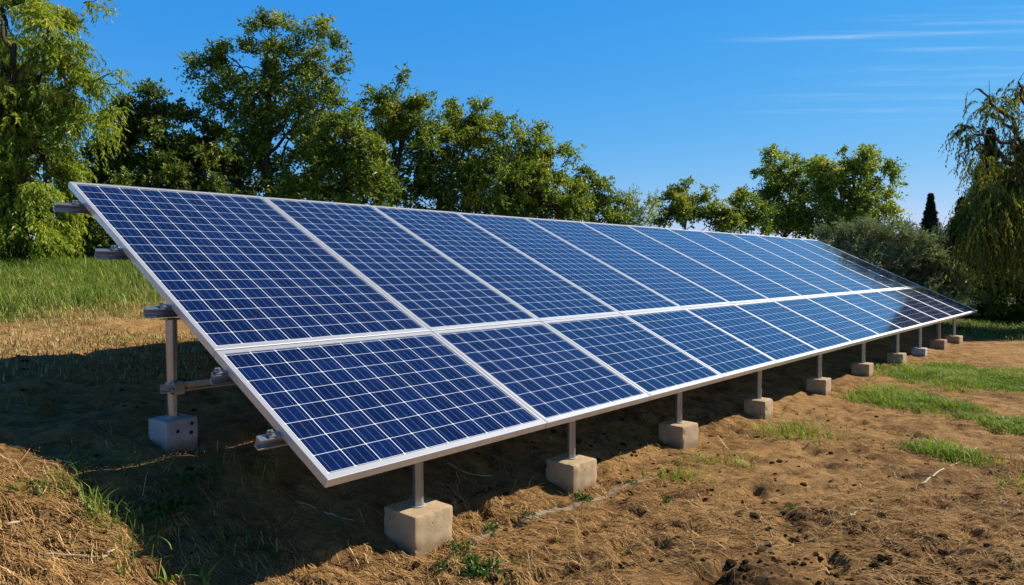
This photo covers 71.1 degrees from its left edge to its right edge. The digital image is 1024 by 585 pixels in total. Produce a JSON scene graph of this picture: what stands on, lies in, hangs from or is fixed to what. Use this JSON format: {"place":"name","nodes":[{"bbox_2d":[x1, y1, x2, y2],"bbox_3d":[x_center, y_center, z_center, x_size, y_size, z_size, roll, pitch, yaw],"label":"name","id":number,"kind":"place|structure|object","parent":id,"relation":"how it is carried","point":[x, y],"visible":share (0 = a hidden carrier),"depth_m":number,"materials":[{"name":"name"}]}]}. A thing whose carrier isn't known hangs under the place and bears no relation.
{"place":"outdoors","nodes":[
{"label":"outdoors","id":0,"kind":"place"},
{"bbox_2d":[53,200,90,213],"bbox_3d":[2.046,-0.796,10.516,0.062,0.088,15.350,2,3,42],"label":"mounting rail","id":1,"kind":"object","parent":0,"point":[75,206],"visible":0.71,"depth_m":4.86,"materials":[{"name":"metal"}]},
{"bbox_2d":[523,217,730,307],"bbox_3d":[1.323,-0.381,8.507,2.396,0.042,1.143,34,23,36],"label":"solar panel","id":2,"kind":"object","parent":1,"relation":"on","point":[673,287],"visible":0.84,"depth_m":8.41,"materials":[{"name":"glass"}]},
{"bbox_2d":[0,235,172,331],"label":"meadow grass","id":3,"kind":"structure","parent":0,"point":[125,268],"depth_m":9.60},
{"bbox_2d":[94,245,128,258],"bbox_3d":[2.556,-0.461,10.090,0.062,0.088,15.325,2,3,42],"label":"mounting rail","id":4,"kind":"object","parent":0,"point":[113,252],"visible":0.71,"depth_m":4.43,"materials":[{"name":"metal"}]},
{"bbox_2d":[627,225,802,299],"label":"solar panel","id":5,"kind":"object","parent":4,"relation":"on","point":[741,275],"visible":0.81,"depth_m":10.15,"materials":[{"name":"glass"}]},
{"bbox_2d":[701,231,854,294],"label":"solar panel","id":6,"kind":"object","parent":4,"relation":"on","point":[795,270],"visible":0.82,"depth_m":11.89,"materials":[{"name":"glass"}]},
{"bbox_2d":[757,235,891,290],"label":"solar panel","id":7,"kind":"object","parent":4,"relation":"on","point":[832,266],"visible":0.84,"depth_m":13.62,"materials":[{"name":"glass"}]},
{"bbox_2d":[254,429,287,450],"bbox_3d":[3.939,0.454,8.919,0.062,0.088,15.285,2,3,42],"label":"mounting rail","id":8,"kind":"object","parent":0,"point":[270,438],"visible":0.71,"depth_m":3.25,"materials":[{"name":"metal"}]},
{"bbox_2d":[432,322,649,428],"bbox_3d":[0.210,0.509,4.904,1.100,0.042,1.143,34,23,36],"label":"solar panel","id":9,"kind":"object","parent":8,"relation":"on","point":[548,375],"visible":0.94,"depth_m":4.82,"materials":[{"name":"glass"}]},
{"bbox_2d":[877,289,953,321],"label":"solar panel","id":10,"kind":"object","parent":8,"relation":"on","point":[941,316],"visible":0.94,"depth_m":12.62,"materials":[{"name":"glass"}]},
{"bbox_2d":[0,253,1023,584],"bbox_3d":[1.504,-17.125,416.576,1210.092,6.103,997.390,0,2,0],"label":"ground","id":11,"kind":"structure","parent":0,"point":[66,415],"depth_m":4.19,"materials":[{"name":"soil"}]},
{"bbox_2d":[5,517,35,525],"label":"fallen twig","id":12,"kind":"object","parent":11,"relation":"on","point":[12,523],"visible":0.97,"depth_m":3.08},
{"bbox_2d":[1,467,43,492],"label":"grass tuft","id":13,"kind":"object","parent":11,"relation":"on","point":[28,481],"visible":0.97,"depth_m":3.33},
{"bbox_2d":[1,467,86,506],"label":"grass tuft","id":14,"kind":"object","parent":11,"relation":"on","point":[38,488],"visible":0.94,"depth_m":3.33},
{"bbox_2d":[36,552,98,556],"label":"fallen twig","id":15,"kind":"object","parent":11,"relation":"on","point":[55,553],"visible":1,"depth_m":2.98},
{"bbox_2d":[0,0,136,263],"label":"feathery tree","id":16,"kind":"object","parent":11,"relation":"on","point":[27,113],"visible":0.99,"depth_m":12.71,"materials":[{"name":"green plant"}]},
{"bbox_2d":[33,195,117,257],"bbox_3d":[-8.573,-1.421,14.872,2.355,1.832,2.383,-2,3,-39],"label":"leafy bush","id":17,"kind":"object","parent":11,"relation":"on","point":[101,238],"visible":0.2,"depth_m":14.37,"materials":[{"name":"green plant"}]},
{"bbox_2d":[57,486,114,517],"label":"grass tuft","id":18,"kind":"object","parent":11,"relation":"on","point":[100,508],"visible":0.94,"depth_m":3.23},
{"bbox_2d":[0,280,222,383],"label":"dry stubble","id":19,"kind":"object","parent":11,"relation":"on","point":[112,373],"visible":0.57,"depth_m":5.83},
{"bbox_2d":[91,328,150,344],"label":"grass tuft","id":20,"kind":"object","parent":11,"relation":"on","point":[122,338],"visible":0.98,"depth_m":6.15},
{"bbox_2d":[86,533,158,556],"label":"grass tuft","id":21,"kind":"object","parent":11,"relation":"on","point":[132,543],"visible":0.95,"depth_m":3.11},
{"bbox_2d":[0,379,281,582],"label":"sparse grass","id":22,"kind":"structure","parent":11,"relation":"on","point":[116,506],"depth_m":3.45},
{"bbox_2d":[109,493,204,556],"bbox_3d":[-1.635,1.043,3.268,0.473,0.100,0.538,-2,3,-44],"label":"grass tuft","id":23,"kind":"object","parent":11,"relation":"on","point":[142,529],"visible":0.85,"depth_m":3.20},
{"bbox_2d":[74,77,256,224],"bbox_3d":[-8.199,-2.819,16.839,4.391,4.493,2.728,0,2,0],"label":"broadleaf tree","id":24,"kind":"object","parent":11,"relation":"on","point":[147,122],"visible":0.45,"depth_m":16.58,"materials":[{"name":"green plant"}]},
{"bbox_2d":[150,564,186,584],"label":"grass tuft","id":25,"kind":"object","parent":11,"relation":"on","point":[165,578],"visible":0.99,"depth_m":2.99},
{"bbox_2d":[148,317,197,451],"bbox_3d":[-1.914,0.543,4.038,0.193,0.799,0.193,1,3,34],"label":"support post","id":26,"kind":"object","parent":11,"relation":"on","point":[182,428],"visible":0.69,"depth_m":4.00,"materials":[{"name":"grey concrete"}]},
{"bbox_2d":[160,379,235,394],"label":"brace beam","id":27,"kind":"structure","parent":26,"relation":"attached to","point":[177,388],"depth_m":4.00,"materials":[{"name":"metal"}]},
{"bbox_2d":[103,147,243,240],"bbox_3d":[-7.454,-1.897,15.782,3.990,2.752,2.156,0,2,0],"label":"leafy bush","id":28,"kind":"object","parent":11,"relation":"on","point":[175,170],"visible":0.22,"depth_m":15.58,"materials":[{"name":"green plant"}]},
{"bbox_2d":[144,491,207,522],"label":"weed","id":29,"kind":"object","parent":11,"relation":"on","point":[159,505],"visible":0.98,"depth_m":3.39,"materials":[{"name":"green plant"}]},
{"bbox_2d":[167,466,212,487],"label":"weed","id":30,"kind":"object","parent":11,"relation":"on","point":[193,478],"visible":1,"depth_m":3.67,"materials":[{"name":"green plant"}]},
{"bbox_2d":[186,560,219,584],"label":"grass tuft","id":31,"kind":"object","parent":11,"relation":"on","point":[200,575],"visible":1,"depth_m":3.04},
{"bbox_2d":[216,520,281,551],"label":"grass tuft","id":32,"kind":"object","parent":11,"relation":"on","point":[252,537],"visible":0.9,"depth_m":3.33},
{"bbox_2d":[174,5,356,201],"bbox_3d":[-6.066,-3.720,17.919,4.491,6.624,3.116,0,2,0],"label":"broadleaf tree","id":33,"kind":"object","parent":11,"relation":"on","point":[262,128],"visible":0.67,"depth_m":17.50,"materials":[{"name":"green plant"}]},
{"bbox_2d":[278,100,405,206],"bbox_3d":[-3.879,-2.276,16.503,2.898,4.352,2.298,0,2,0],"label":"broadleaf tree","id":34,"kind":"object","parent":11,"relation":"on","point":[365,169],"visible":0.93,"depth_m":16.10,"materials":[{"name":"green plant"}]},
{"bbox_2d":[384,461,452,558],"bbox_3d":[-0.478,1.062,3.648,0.254,0.579,0.253,2,3,42],"label":"support post","id":35,"kind":"object","parent":11,"relation":"on","point":[419,523],"visible":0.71,"depth_m":3.58,"materials":[{"name":"concrete"}]},
{"bbox_2d":[346,62,492,213],"bbox_3d":[-2.507,-2.982,18.864,4.182,5.979,2.743,0,2,13],"label":"broadleaf tree","id":36,"kind":"object","parent":11,"relation":"on","point":[401,124],"visible":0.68,"depth_m":18.57,"materials":[{"name":"green plant"}]},
{"bbox_2d":[433,556,455,573],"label":"weed","id":37,"kind":"object","parent":11,"relation":"on","point":[443,561],"visible":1,"depth_m":3.32,"materials":[{"name":"green plant"}]},
{"bbox_2d":[446,539,476,556],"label":"weed","id":38,"kind":"object","parent":11,"relation":"on","point":[460,545],"visible":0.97,"depth_m":3.57,"materials":[{"name":"green plant"}]},
{"bbox_2d":[453,552,482,568],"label":"weed","id":39,"kind":"object","parent":11,"relation":"on","point":[464,558],"visible":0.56,"depth_m":3.40,"materials":[{"name":"green plant"}]},
{"bbox_2d":[458,553,507,584],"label":"weed","id":40,"kind":"object","parent":11,"relation":"on","point":[473,567],"visible":1,"depth_m":3.28,"materials":[{"name":"green plant"}]},
{"bbox_2d":[417,94,551,217],"bbox_3d":[-0.710,-2.613,19.358,3.687,5.419,2.761,0,2,0],"label":"broadleaf tree","id":41,"kind":"object","parent":11,"relation":"on","point":[483,174],"visible":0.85,"depth_m":18.88,"materials":[{"name":"green plant"}]},
{"bbox_2d":[480,520,499,535],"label":"weed","id":42,"kind":"object","parent":11,"relation":"on","point":[489,527],"visible":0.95,"depth_m":3.81,"materials":[{"name":"green plant"}]},
{"bbox_2d":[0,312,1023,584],"bbox_3d":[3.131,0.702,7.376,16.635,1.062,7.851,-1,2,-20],"label":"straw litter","id":43,"kind":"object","parent":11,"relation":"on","point":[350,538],"visible":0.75,"depth_m":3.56,"materials":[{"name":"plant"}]},
{"bbox_2d":[0,353,1023,584],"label":"soil crumbs","id":44,"kind":"object","parent":11,"relation":"on","point":[416,564],"visible":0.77,"depth_m":3.56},
{"bbox_2d":[502,555,523,565],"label":"weed","id":45,"kind":"object","parent":11,"relation":"on","point":[513,561],"visible":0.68,"depth_m":3.42,"materials":[{"name":"green plant"}]},
{"bbox_2d":[487,116,598,221],"bbox_3d":[0.707,-2.358,19.984,3.271,5.058,2.395,0,2,0],"label":"broadleaf tree","id":46,"kind":"object","parent":11,"relation":"on","point":[570,200],"visible":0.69,"depth_m":19.56,"materials":[{"name":"green plant"}]},
{"bbox_2d":[468,476,657,541],"bbox_3d":[0.379,1.301,4.279,1.719,0.118,0.073,-2,3,-44],"label":"fallen branch","id":47,"kind":"object","parent":11,"relation":"on","point":[550,511],"visible":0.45,"depth_m":4.18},
{"bbox_2d":[545,421,596,492],"bbox_3d":[0.381,1.032,4.611,0.248,0.591,0.248,2,3,44],"label":"support post","id":48,"kind":"object","parent":11,"relation":"on","point":[570,471],"visible":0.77,"depth_m":4.55,"materials":[{"name":"concrete"}]},
{"bbox_2d":[571,489,593,503],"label":"weed","id":49,"kind":"object","parent":11,"relation":"on","point":[578,494],"visible":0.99,"depth_m":4.36,"materials":[{"name":"green plant"}]},
{"bbox_2d":[563,162,638,224],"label":"young tree","id":50,"kind":"object","parent":11,"relation":"on","point":[599,184],"visible":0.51,"depth_m":21.68,"materials":[{"name":"green plant"}]},
{"bbox_2d":[605,183,662,226],"bbox_3d":[3.741,-1.672,22.651,2.128,3.559,1.772,0,2,0],"label":"wispy shrub","id":51,"kind":"object","parent":11,"relation":"on","point":[641,209],"visible":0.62,"depth_m":22.31,"materials":[{"name":"green plant"}]},
{"bbox_2d":[659,495,674,505],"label":"weed","id":52,"kind":"object","parent":11,"relation":"on","point":[665,499],"visible":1,"depth_m":4.28,"materials":[{"name":"green plant"}]},
{"bbox_2d":[639,461,714,488],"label":"grass tuft","id":53,"kind":"object","parent":11,"relation":"on","point":[674,473],"visible":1,"depth_m":4.80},
{"bbox_2d":[659,392,697,448],"bbox_3d":[1.315,0.988,5.659,0.229,0.582,0.229,-2,3,-45],"label":"support post","id":54,"kind":"object","parent":11,"relation":"on","point":[678,432],"visible":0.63,"depth_m":5.60,"materials":[{"name":"concrete"}]},
{"bbox_2d":[647,174,747,233],"bbox_3d":[6.264,-2.015,24.438,3.422,4.113,2.033,0,2,0],"label":"young tree","id":55,"kind":"object","parent":11,"relation":"on","point":[683,207],"visible":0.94,"depth_m":24.15,"materials":[{"name":"green plant"}]},
{"bbox_2d":[680,447,750,471],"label":"grass tuft","id":56,"kind":"object","parent":11,"relation":"on","point":[713,457],"visible":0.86,"depth_m":5.25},
{"bbox_2d":[726,559,736,565],"bbox_3d":[1.047,1.287,3.417,0.052,0.022,0.055,0,2,0],"label":"soil clod","id":57,"kind":"object","parent":11,"relation":"on","point":[730,562],"visible":1,"depth_m":3.41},
{"bbox_2d":[708,184,780,235],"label":"young tree","id":58,"kind":"object","parent":11,"relation":"on","point":[741,196],"visible":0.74,"depth_m":24.56,"materials":[{"name":"green plant"}]},
{"bbox_2d":[729,453,762,473],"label":"grass tuft","id":59,"kind":"object","parent":11,"relation":"on","point":[739,461],"visible":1,"depth_m":5.04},
{"bbox_2d":[739,564,753,570],"bbox_3d":[1.098,1.289,3.353,0.072,0.031,0.058,0,2,0],"label":"soil clod","id":60,"kind":"object","parent":11,"relation":"on","point":[746,567],"visible":1,"depth_m":3.34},
{"bbox_2d":[744,370,772,419],"bbox_3d":[2.346,0.956,6.816,0.218,0.604,0.217,2,3,40],"label":"support post","id":61,"kind":"object","parent":11,"relation":"on","point":[757,405],"visible":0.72,"depth_m":6.76,"materials":[{"name":"concrete"}]},
{"bbox_2d":[515,378,1023,584],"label":"dry wisps","id":62,"kind":"object","parent":11,"relation":"on","point":[800,498],"visible":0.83,"depth_m":4.04,"materials":[{"name":"brown plant"}]},
{"bbox_2d":[738,143,835,240],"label":"broadleaf tree","id":63,"kind":"object","parent":11,"relation":"on","point":[778,177],"visible":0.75,"depth_m":45.04,"materials":[{"name":"green plant"}]},
{"bbox_2d":[719,410,861,450],"bbox_3d":[2.416,1.137,6.203,1.120,0.151,1.263,1,2,29],"label":"grass tuft","id":64,"kind":"object","parent":11,"relation":"on","point":[781,430],"visible":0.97,"depth_m":6.07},
{"bbox_2d":[783,502,800,509],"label":"weed","id":65,"kind":"object","parent":11,"relation":"on","point":[790,505],"visible":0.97,"depth_m":4.21,"materials":[{"name":"green plant"}]},
{"bbox_2d":[806,354,830,395],"bbox_3d":[3.450,0.910,8.055,0.219,0.606,0.217,2,3,39],"label":"support post","id":66,"kind":"object","parent":11,"relation":"on","point":[818,383],"visible":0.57,"depth_m":8.01,"materials":[{"name":"concrete"}]},
{"bbox_2d":[787,142,912,251],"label":"broadleaf tree","id":67,"kind":"object","parent":11,"relation":"on","point":[858,195],"visible":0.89,"depth_m":43.05,"materials":[{"name":"green plant"}]},
{"bbox_2d":[851,342,873,376],"bbox_3d":[4.541,0.862,9.279,0.218,0.601,0.218,2,3,40],"label":"support post","id":68,"kind":"object","parent":11,"relation":"on","point":[862,367],"visible":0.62,"depth_m":9.23,"materials":[{"name":"concrete"}]},
{"bbox_2d":[871,561,880,568],"bbox_3d":[1.718,1.290,3.385,0.050,0.036,0.048,-1,3,-31],"label":"soil clod","id":69,"kind":"object","parent":11,"relation":"on","point":[876,564],"visible":0.94,"depth_m":3.37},
{"bbox_2d":[876,512,888,518],"bbox_3d":[2.071,1.248,4.005,0.066,0.031,0.076,1,3,31],"label":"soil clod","id":70,"kind":"object","parent":11,"relation":"on","point":[881,515],"visible":0.91,"depth_m":3.99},
{"bbox_2d":[876,555,892,563],"bbox_3d":[1.782,1.274,3.423,0.066,0.035,0.065,0,2,0],"label":"soil clod","id":71,"kind":"object","parent":11,"relation":"on","point":[882,558],"visible":1,"depth_m":3.40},
{"bbox_2d":[887,333,905,364],"bbox_3d":[5.659,0.833,10.533,0.219,0.636,0.218,2,3,41],"label":"support post","id":72,"kind":"object","parent":11,"relation":"on","point":[896,355],"visible":0.61,"depth_m":10.49,"materials":[{"name":"concrete"}]},
{"bbox_2d":[809,212,993,316],"bbox_3d":[10.447,-0.387,18.963,4.958,3.474,2.415,0,2,0],"label":"olive shrub","id":73,"kind":"object","parent":11,"relation":"on","point":[907,254],"visible":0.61,"depth_m":18.54,"materials":[{"name":"green plant"}]},
{"bbox_2d":[911,327,926,356],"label":"support post","id":74,"kind":"object","parent":11,"relation":"on","point":[919,350],"visible":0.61,"depth_m":11.53,"materials":[{"name":"grey concrete"}]},
{"bbox_2d":[831,380,1023,419],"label":"grass patch","id":75,"kind":"object","parent":11,"relation":"on","point":[896,396],"visible":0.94,"depth_m":7.48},
{"bbox_2d":[832,353,1023,396],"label":"grass patch","id":76,"kind":"object","parent":11,"relation":"on","point":[973,378],"visible":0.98,"depth_m":9.24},
{"bbox_2d":[913,193,942,285],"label":"cypress tree","id":77,"kind":"object","parent":11,"relation":"on","point":[929,219],"visible":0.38,"depth_m":26.79,"materials":[{"name":"green plant"}]},
{"bbox_2d":[930,322,946,349],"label":"support post","id":78,"kind":"object","parent":11,"relation":"on","point":[938,342],"visible":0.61,"depth_m":12.56,"materials":[{"name":"concrete"}]},
{"bbox_2d":[919,447,976,485],"bbox_3d":[3.188,1.237,5.178,0.031,0.055,1.578,2,3,45],"label":"fallen twig","id":79,"kind":"object","parent":11,"relation":"on","point":[928,478],"visible":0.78,"depth_m":4.85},
{"bbox_2d":[945,318,962,343],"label":"support post","id":80,"kind":"object","parent":11,"relation":"on","point":[955,338],"visible":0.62,"depth_m":13.55,"materials":[{"name":"concrete"}]},
{"bbox_2d":[894,428,1015,468],"bbox_3d":[3.360,1.179,5.431,0.602,0.205,0.822,-1,2,-14],"label":"grass patch","id":81,"kind":"object","parent":11,"relation":"on","point":[939,448],"visible":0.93,"depth_m":5.42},
{"bbox_2d":[934,73,1023,314],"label":"willow tree","id":82,"kind":"object","parent":11,"relation":"on","point":[989,220],"visible":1,"depth_m":15.64,"materials":[{"name":"green plant"}]},
{"bbox_2d":[947,126,1022,299],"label":"cypress tree","id":83,"kind":"object","parent":11,"relation":"on","point":[989,130],"visible":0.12,"depth_m":19.76,"materials":[{"name":"green plant"}]},
{"bbox_2d":[954,442,1023,474],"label":"grass tuft","id":84,"kind":"object","parent":11,"relation":"on","point":[1005,464],"visible":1,"depth_m":5.11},
{"bbox_2d":[971,257,1023,322],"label":"leafy bush","id":85,"kind":"object","parent":11,"relation":"on","point":[1005,311],"visible":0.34,"depth_m":18.71,"materials":[{"name":"green plant"}]},
{"bbox_2d":[972,410,1023,435],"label":"grass patch","id":86,"kind":"object","parent":11,"relation":"on","point":[1007,422],"visible":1,"depth_m":6.49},
{"bbox_2d":[974,469,1023,493],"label":"grass tuft","id":87,"kind":"object","parent":11,"relation":"on","point":[1018,482],"visible":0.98,"depth_m":4.64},
{"bbox_2d":[0,0,1023,247],"label":"sky","id":88,"kind":"structure","parent":0,"point":[658,94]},
{"bbox_2d":[932,195,999,308],"bbox_3d":[12.204,-1.009,19.480,2.055,3.243,2.109,0,2,0],"label":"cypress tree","id":89,"kind":"object","parent":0,"point":[950,231],"visible":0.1,"depth_m":19.21,"materials":[{"name":"green plant"}]},
{"bbox_2d":[923,318,1023,340],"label":"verge grass","id":90,"kind":"structure","parent":0,"point":[989,325],"depth_m":16.21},
{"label":"support post","id":91,"kind":"object","parent":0,"visible":0},
{"bbox_2d":[143,302,178,317],"bbox_3d":[3.076,-0.115,9.646,0.062,0.088,15.315,2,3,42],"label":"mounting rail","id":92,"kind":"object","parent":91,"relation":"on","point":[162,310],"visible":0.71,"depth_m":3.98,"materials":[{"name":"metal"}]},
{"bbox_2d":[68,182,429,356],"bbox_3d":[-1.851,-0.249,4.944,2.397,0.045,1.481,34,23,36],"label":"solar panel","id":93,"kind":"object","parent":92,"relation":"on","point":[220,271],"visible":0.92,"depth_m":4.74,"materials":[{"name":"glass"}]},
{"bbox_2d":[263,197,539,330],"bbox_3d":[-0.974,-0.285,5.929,2.396,0.042,1.143,34,23,36],"label":"solar panel","id":94,"kind":"object","parent":92,"relation":"on","point":[429,287],"visible":0.84,"depth_m":5.79,"materials":[{"name":"glass"}]},
{"bbox_2d":[371,205,619,321],"bbox_3d":[-0.208,-0.316,6.789,2.396,0.044,1.144,34,23,36],"label":"solar panel","id":95,"kind":"object","parent":92,"relation":"on","point":[540,292],"visible":0.82,"depth_m":6.67,"materials":[{"name":"glass"}]},
{"bbox_2d":[456,212,681,313],"bbox_3d":[0.557,-0.347,7.648,2.397,0.043,1.143,34,23,36],"label":"solar panel","id":96,"kind":"object","parent":92,"relation":"on","point":[616,290],"visible":0.82,"depth_m":7.54,"materials":[{"name":"glass"}]},
{"bbox_2d":[581,222,769,303],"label":"solar panel","id":97,"kind":"object","parent":92,"relation":"on","point":[707,278],"visible":0.82,"depth_m":9.29,"materials":[{"name":"glass"}]},
{"bbox_2d":[667,228,830,296],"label":"solar panel","id":98,"kind":"object","parent":92,"relation":"on","point":[770,272],"visible":0.85,"depth_m":11.03,"materials":[{"name":"glass"}]},
{"bbox_2d":[730,233,874,292],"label":"solar panel","id":99,"kind":"object","parent":92,"relation":"on","point":[815,268],"visible":0.81,"depth_m":12.75,"materials":[{"name":"glass"}]},
{"bbox_2d":[780,237,907,288],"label":"solar panel","id":100,"kind":"object","parent":92,"relation":"on","point":[883,280],"visible":0.84,"depth_m":14.49,"materials":[{"name":"glass"}]},
{"bbox_2d":[801,239,921,287],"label":"solar panel","id":101,"kind":"object","parent":92,"relation":"on","point":[868,266],"visible":0.87,"depth_m":15.34,"materials":[{"name":"glass"}]},
{"bbox_2d":[209,367,234,384],"bbox_3d":[3.580,0.206,9.253,0.062,0.088,15.250,2,3,42],"label":"mounting rail","id":102,"kind":"object","parent":91,"relation":"attached to","point":[219,376],"visible":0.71,"depth_m":3.58,"materials":[{"name":"metal"}]},
{"bbox_2d":[214,331,546,487],"bbox_3d":[-0.667,0.545,3.918,1.100,0.043,1.481,34,23,36],"label":"solar panel","id":103,"kind":"object","parent":102,"relation":"on","point":[335,412],"visible":1,"depth_m":3.76,"materials":[{"name":"glass"}]},
{"bbox_2d":[541,314,723,400],"bbox_3d":[0.977,0.476,5.762,1.100,0.043,1.143,34,23,36],"label":"solar panel","id":104,"kind":"object","parent":102,"relation":"on","point":[652,365],"visible":0.94,"depth_m":5.69,"materials":[{"name":"glass"}]},
{"bbox_2d":[622,308,778,380],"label":"solar panel","id":105,"kind":"object","parent":102,"relation":"on","point":[726,356],"visible":0.94,"depth_m":6.56,"materials":[{"name":"glass"}]},
{"bbox_2d":[684,304,820,365],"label":"solar panel","id":106,"kind":"object","parent":102,"relation":"on","point":[781,347],"visible":0.94,"depth_m":7.43,"materials":[{"name":"glass"}]},
{"bbox_2d":[734,300,853,354],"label":"solar panel","id":107,"kind":"object","parent":102,"relation":"attached to","point":[822,339],"visible":0.92,"depth_m":8.30,"materials":[{"name":"glass"}]},
{"bbox_2d":[772,297,880,345],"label":"solar panel","id":108,"kind":"object","parent":102,"relation":"on","point":[848,329],"visible":0.92,"depth_m":9.16,"materials":[{"name":"glass"}]},
{"bbox_2d":[805,295,903,337],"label":"solar panel","id":109,"kind":"object","parent":102,"relation":"on","point":[863,318],"visible":0.92,"depth_m":10.03,"materials":[{"name":"glass"}]},
{"bbox_2d":[833,293,922,331],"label":"solar panel","id":110,"kind":"object","parent":102,"relation":"on","point":[905,323],"visible":0.94,"depth_m":10.89,"materials":[{"name":"glass"}]},
{"bbox_2d":[856,291,939,326],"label":"solar panel","id":111,"kind":"object","parent":102,"relation":"on","point":[924,319],"visible":0.92,"depth_m":11.75,"materials":[{"name":"glass"}]},
{"bbox_2d":[894,288,965,318],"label":"solar panel","id":112,"kind":"object","parent":102,"relation":"on","point":[934,303],"visible":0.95,"depth_m":13.47,"materials":[{"name":"glass"}]},
{"bbox_2d":[910,286,976,314],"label":"solar panel","id":113,"kind":"object","parent":102,"relation":"on","point":[967,310],"visible":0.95,"depth_m":14.34,"materials":[{"name":"glass"}]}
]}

